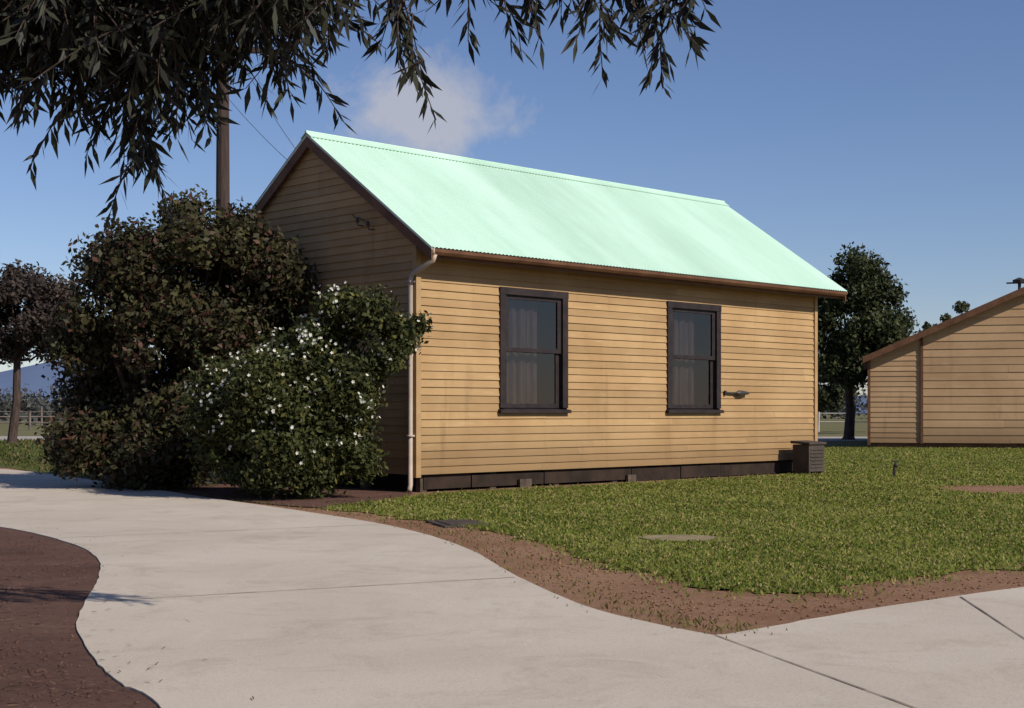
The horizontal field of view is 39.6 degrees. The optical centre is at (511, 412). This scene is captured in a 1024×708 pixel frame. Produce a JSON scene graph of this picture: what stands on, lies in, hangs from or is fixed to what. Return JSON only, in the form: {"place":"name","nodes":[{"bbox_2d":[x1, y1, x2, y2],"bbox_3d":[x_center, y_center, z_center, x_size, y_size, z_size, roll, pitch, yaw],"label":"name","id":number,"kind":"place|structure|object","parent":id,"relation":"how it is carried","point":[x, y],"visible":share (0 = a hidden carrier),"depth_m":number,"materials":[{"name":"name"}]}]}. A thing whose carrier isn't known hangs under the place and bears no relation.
{"place":"outdoors","nodes":[
{"label":"outdoors","id":0,"kind":"place"},
{"bbox_2d":[0,359,867,412],"bbox_3d":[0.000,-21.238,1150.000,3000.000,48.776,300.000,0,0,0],"label":"hills","id":1,"kind":"structure","parent":0,"point":[33,378],"depth_m":1029.13,"materials":[{"name":"blue"}]},
{"bbox_2d":[0,414,867,444],"bbox_3d":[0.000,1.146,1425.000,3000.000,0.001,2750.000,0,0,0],"label":"field","id":2,"kind":"structure","parent":0,"point":[831,429],"depth_m":96.18,"materials":[{"name":"green plant"}]},
{"bbox_2d":[0,406,62,425],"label":"post and rail fence","id":3,"kind":"object","parent":2,"relation":"on","point":[41,421],"visible":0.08,"depth_m":107.93,"materials":[{"name":"grey wood"}]},
{"bbox_2d":[0,411,66,429],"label":"post and rail fence","id":4,"kind":"object","parent":2,"relation":"on","point":[29,417],"visible":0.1,"depth_m":94.59,"materials":[{"name":"grey wood"}]},
{"bbox_2d":[0,438,108,479],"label":"rough grass verge","id":5,"kind":"structure","parent":2,"relation":"on","point":[32,469],"depth_m":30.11,"materials":[{"name":"green plant"}]},
{"bbox_2d":[0,259,81,443],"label":"gum tree","id":6,"kind":"object","parent":5,"relation":"on","point":[20,337],"visible":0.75,"depth_m":49.31,"materials":[{"name":"green plant"}]},
{"bbox_2d":[0,383,867,425],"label":"distant tree line","id":7,"kind":"object","parent":2,"relation":"on","point":[31,403],"visible":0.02,"depth_m":240.40,"materials":[{"name":"green plant"}]},
{"bbox_2d":[818,371,859,414],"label":"gum tree","id":8,"kind":"object","parent":2,"relation":"on","point":[829,395],"visible":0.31,"depth_m":103.62,"materials":[{"name":"green plant"}]},
{"bbox_2d":[818,412,867,431],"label":"white rail fence","id":9,"kind":"object","parent":2,"relation":"on","point":[819,413],"visible":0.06,"depth_m":83.52,"materials":[{"name":"white wood"}]},
{"bbox_2d":[818,241,919,439],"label":"gum tree","id":10,"kind":"object","parent":2,"relation":"on","point":[870,325],"visible":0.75,"depth_m":58.67,"materials":[{"name":"green plant"}]},
{"bbox_2d":[908,321,936,335],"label":"gum tree","id":11,"kind":"object","parent":2,"relation":"on","point":[926,325],"visible":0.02,"depth_m":75.30,"materials":[{"name":"green plant"}]},
{"bbox_2d":[939,300,969,322],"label":"gum tree","id":12,"kind":"object","parent":2,"relation":"on","point":[960,307],"visible":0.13,"depth_m":80.59,"materials":[{"name":"green plant"}]},
{"bbox_2d":[0,436,867,440],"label":"road","id":13,"kind":"structure","parent":0,"point":[819,438],"depth_m":62.54,"materials":[{"name":"grey asphalt"}]},
{"bbox_2d":[0,469,1023,707],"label":"concrete path","id":14,"kind":"structure","parent":0,"point":[495,640],"depth_m":7.28,"materials":[{"name":"grey concrete"}]},
{"bbox_2d":[63,474,786,637],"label":"path edge weeds","id":15,"kind":"object","parent":14,"relation":"on","point":[687,619],"visible":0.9,"depth_m":8.62,"materials":[{"name":"green plant"}]},
{"bbox_2d":[7,480,1023,707],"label":"path joints","id":16,"kind":"object","parent":14,"relation":"on","point":[717,635],"visible":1,"depth_m":7.86,"materials":[{"name":"grey concrete"}]},
{"bbox_2d":[0,467,1023,634],"bbox_3d":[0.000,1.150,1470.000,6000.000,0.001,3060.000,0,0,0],"label":"ground","id":17,"kind":"structure","parent":0,"point":[771,618],"depth_m":9.24,"materials":[{"name":"brown soil"}]},
{"bbox_2d":[0,528,158,707],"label":"dirt bed","id":18,"kind":"object","parent":17,"relation":"on","point":[90,670],"visible":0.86,"depth_m":7.44,"materials":[{"name":"brown soil"}]},
{"bbox_2d":[0,536,253,705],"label":"leaf litter","id":19,"kind":"object","parent":18,"relation":"on","point":[50,634],"visible":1,"depth_m":6.67,"materials":[{"name":"brown plant"}]},
{"bbox_2d":[0,0,721,233],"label":"drooping willow tree","id":20,"kind":"object","parent":18,"relation":"on","point":[121,46],"visible":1,"depth_m":6.24,"materials":[{"name":"green plant"}]},
{"bbox_2d":[216,47,273,298],"bbox_3d":[-6.100,-3.600,29.990,2.200,9.500,0.360,0,0,0],"label":"power pole","id":21,"kind":"object","parent":17,"relation":"on","point":[222,175],"visible":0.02,"depth_m":29.88,"materials":[{"name":"wood"}]},
{"bbox_2d":[5,42,365,221],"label":"overhead wires","id":22,"kind":"object","parent":21,"relation":"attached to","point":[240,112],"visible":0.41,"depth_m":26.61,"materials":[{"name":"metal"}]},
{"bbox_2d":[80,475,410,506],"bbox_3d":[-4.508,1.138,21.936,2.890,0.001,10.492,0,0,-37],"label":"shrub bed","id":23,"kind":"object","parent":17,"relation":"on","point":[220,490],"visible":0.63,"depth_m":19.51,"materials":[{"name":"brown soil"}]},
{"bbox_2d":[30,184,321,491],"bbox_3d":[-5.200,-1.175,22.035,4.610,4.701,3.738,0,0,0],"label":"dense shrub","id":24,"kind":"object","parent":23,"relation":"on","point":[123,411],"visible":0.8,"depth_m":21.07,"materials":[{"name":"green plant"}]},
{"bbox_2d":[176,281,433,499],"bbox_3d":[-2.782,-0.310,19.062,3.464,2.942,2.572,0,0,0],"label":"flowering shrub","id":25,"kind":"object","parent":23,"relation":"on","point":[298,404],"visible":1,"depth_m":18.65,"materials":[{"name":"green plant"}]},
{"bbox_2d":[360,461,765,491],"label":"stumps","id":26,"kind":"object","parent":17,"relation":"on","point":[419,484],"visible":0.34,"depth_m":21.31,"materials":[{"name":"concrete"}]},
{"bbox_2d":[289,228,804,455],"bbox_3d":[0.489,-1.670,25.607,9.976,5.080,4.946,0,0,-44],"label":"wall framing","id":27,"kind":"object","parent":26,"relation":"on","point":[546,325],"depth_m":29.11,"materials":[{"name":"brown wood"}]},
{"bbox_2d":[232,148,813,474],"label":"weatherboards","id":28,"kind":"object","parent":27,"relation":"attached to","point":[617,360],"visible":0.66,"depth_m":22.59,"materials":[{"name":"paint"}]},
{"bbox_2d":[356,217,374,229],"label":"service insulators","id":29,"kind":"object","parent":28,"relation":"attached to","point":[367,222],"visible":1,"depth_m":20.99,"materials":[{"name":"ceramic"}]},
{"bbox_2d":[405,247,436,491],"bbox_3d":[-1.289,-0.592,20.136,0.563,3.457,0.175,0,0,42],"label":"downpipe","id":30,"kind":"object","parent":28,"relation":"attached to","point":[410,282],"visible":0.91,"depth_m":20.27,"materials":[{"name":"metal"}]},
{"bbox_2d":[252,137,845,300],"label":"barge boards","id":31,"kind":"object","parent":28,"relation":"on","point":[381,209],"visible":0.52,"depth_m":21.42,"materials":[{"name":"wood"}]},
{"bbox_2d":[251,134,305,208],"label":"roof back","id":32,"kind":"structure","parent":31,"relation":"on","point":[280,168],"depth_m":22.52,"materials":[{"name":"green metal"}]},
{"bbox_2d":[300,130,728,205],"bbox_3d":[0.593,-4.314,25.708,10.570,0.120,0.270,0,0,-44],"label":"ridge cap","id":33,"kind":"object","parent":32,"relation":"on","point":[469,160],"visible":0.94,"depth_m":24.84,"materials":[{"name":"green metal"}]},
{"bbox_2d":[311,137,846,290],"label":"roof front","id":34,"kind":"structure","parent":31,"relation":"on","point":[442,203],"depth_m":23.76,"materials":[{"name":"green metal"}]},
{"bbox_2d":[435,247,843,291],"bbox_3d":[0.593,-3.297,25.708,10.490,2.015,5.830,0,0,-44],"label":"roof lining","id":35,"kind":"object","parent":31,"relation":"attached to","point":[627,268],"visible":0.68,"depth_m":22.76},
{"bbox_2d":[412,248,817,477],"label":"corner stops","id":36,"kind":"object","parent":28,"relation":"attached to","point":[416,257],"visible":0.71,"depth_m":20.32,"materials":[{"name":"paint"}]},
{"bbox_2d":[436,255,840,298],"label":"fascia and rafters","id":37,"kind":"structure","parent":28,"relation":"on","point":[611,274],"depth_m":22.95,"materials":[{"name":"brown wood"}]},
{"bbox_2d":[435,248,846,296],"bbox_3d":[2.629,-2.265,23.643,10.470,0.090,0.120,0,0,-44],"label":"gutter","id":38,"kind":"object","parent":37,"relation":"attached to","point":[506,259],"visible":1,"depth_m":22.78,"materials":[{"name":"metal"}]},
{"bbox_2d":[724,390,748,395],"bbox_3d":[4.036,-0.350,25.480,0.652,0.100,0.100,0,0,-42],"label":"stay bar","id":39,"kind":"object","parent":28,"relation":"attached to","point":[740,393],"visible":1,"depth_m":25.47,"materials":[{"name":"metal"}]},
{"bbox_2d":[497,287,571,412],"bbox_3d":[0.325,-0.945,21.989,1.540,1.910,0.190,0,0,-44],"label":"frame and sashes","id":40,"kind":"object","parent":27,"relation":"attached to","point":[560,300],"visible":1,"depth_m":22.09,"materials":[{"name":"paint"}]},
{"bbox_2d":[507,299,536,403],"bbox_3d":[0.077,-0.935,22.006,0.909,1.710,0.083,0,0,-44],"label":"curtain","id":41,"kind":"object","parent":40,"relation":"hanging from","point":[522,366],"visible":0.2,"depth_m":22.07,"materials":[{"name":"fabric"}]},
{"bbox_2d":[665,301,723,412],"bbox_3d":[3.146,-0.945,24.731,1.530,1.910,0.190,0,0,-44],"label":"frame and sashes","id":42,"kind":"object","parent":27,"relation":"attached to","point":[714,358],"visible":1,"depth_m":24.88,"materials":[{"name":"paint"}]},
{"bbox_2d":[672,312,693,404],"bbox_3d":[2.900,-0.935,24.750,0.902,1.710,0.090,0,0,-44],"label":"curtain","id":43,"kind":"object","parent":42,"relation":"hanging from","point":[682,381],"visible":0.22,"depth_m":24.81,"materials":[{"name":"fabric"}]},
{"bbox_2d":[332,460,793,491],"bbox_3d":[0.482,1.010,25.614,9.600,0.280,4.550,0,0,-44],"label":"underfloor baffle","id":44,"kind":"object","parent":17,"relation":"on","point":[398,482],"visible":0.09,"depth_m":21.45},
{"bbox_2d":[518,474,635,487],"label":"vent bricks","id":45,"kind":"object","parent":17,"relation":"on","point":[528,482],"visible":0.86,"depth_m":21.89,"materials":[{"name":"concrete"}]},
{"bbox_2d":[423,461,792,489],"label":"base boards","id":46,"kind":"object","parent":17,"relation":"on","point":[554,476],"visible":0.88,"depth_m":23.20,"materials":[{"name":"wood"}]},
{"bbox_2d":[0,0,1023,395],"label":"sky","id":47,"kind":"structure","parent":0,"point":[895,128],"materials":[{"name":"blue"}]},
{"bbox_2d":[251,133,846,291],"bbox_3d":[0.593,-3.305,25.708,10.534,2.040,5.910,0,0,-44],"label":"barge flashing","id":48,"kind":"object","parent":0,"point":[349,173],"visible":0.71,"depth_m":21.55,"materials":[{"name":"metal"}]},
{"bbox_2d":[322,445,1023,604],"bbox_3d":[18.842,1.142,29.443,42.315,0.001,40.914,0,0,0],"label":"lawn","id":49,"kind":"structure","parent":0,"point":[836,529],"depth_m":14.51,"materials":[{"name":"green plant"}]},
{"bbox_2d":[426,519,489,527],"bbox_3d":[-0.550,1.136,14.600,0.500,0.028,0.800,0,0,-17],"label":"pit cover","id":50,"kind":"object","parent":49,"relation":"on","point":[447,523],"visible":0.82,"depth_m":14.51,"materials":[{"name":"paint"}]},
{"bbox_2d":[638,535,715,540],"bbox_3d":[1.505,1.136,12.895,0.728,0.001,0.662,0,0,0],"label":"bare patch","id":51,"kind":"object","parent":49,"relation":"on","point":[682,537],"visible":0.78,"depth_m":12.93,"materials":[{"name":"soil"}]},
{"bbox_2d":[790,440,826,473],"bbox_3d":[5.441,0.835,26.441,0.560,0.630,0.590,0,0,-44],"label":"gas heater box","id":52,"kind":"object","parent":49,"relation":"on","point":[808,456],"visible":0.91,"depth_m":26.22,"materials":[{"name":"paint"}]},
{"bbox_2d":[892,460,898,475],"bbox_3d":[6.750,0.997,25.037,0.127,0.306,0.147,0,0,-39],"label":"garden tap","id":53,"kind":"object","parent":49,"relation":"on","point":[895,465],"visible":0.92,"depth_m":25.07,"materials":[{"name":"metal"}]},
{"bbox_2d":[863,277,1023,447],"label":"weatherboard hall","id":54,"kind":"structure","parent":49,"relation":"on","point":[957,381],"depth_m":45.30,"materials":[{"name":"beige wood"}]},
{"bbox_2d":[922,485,1023,494],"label":"bare patch","id":55,"kind":"object","parent":49,"relation":"on","point":[995,488],"visible":0.65,"depth_m":21.27,"materials":[{"name":"brown soil"}]}
]}

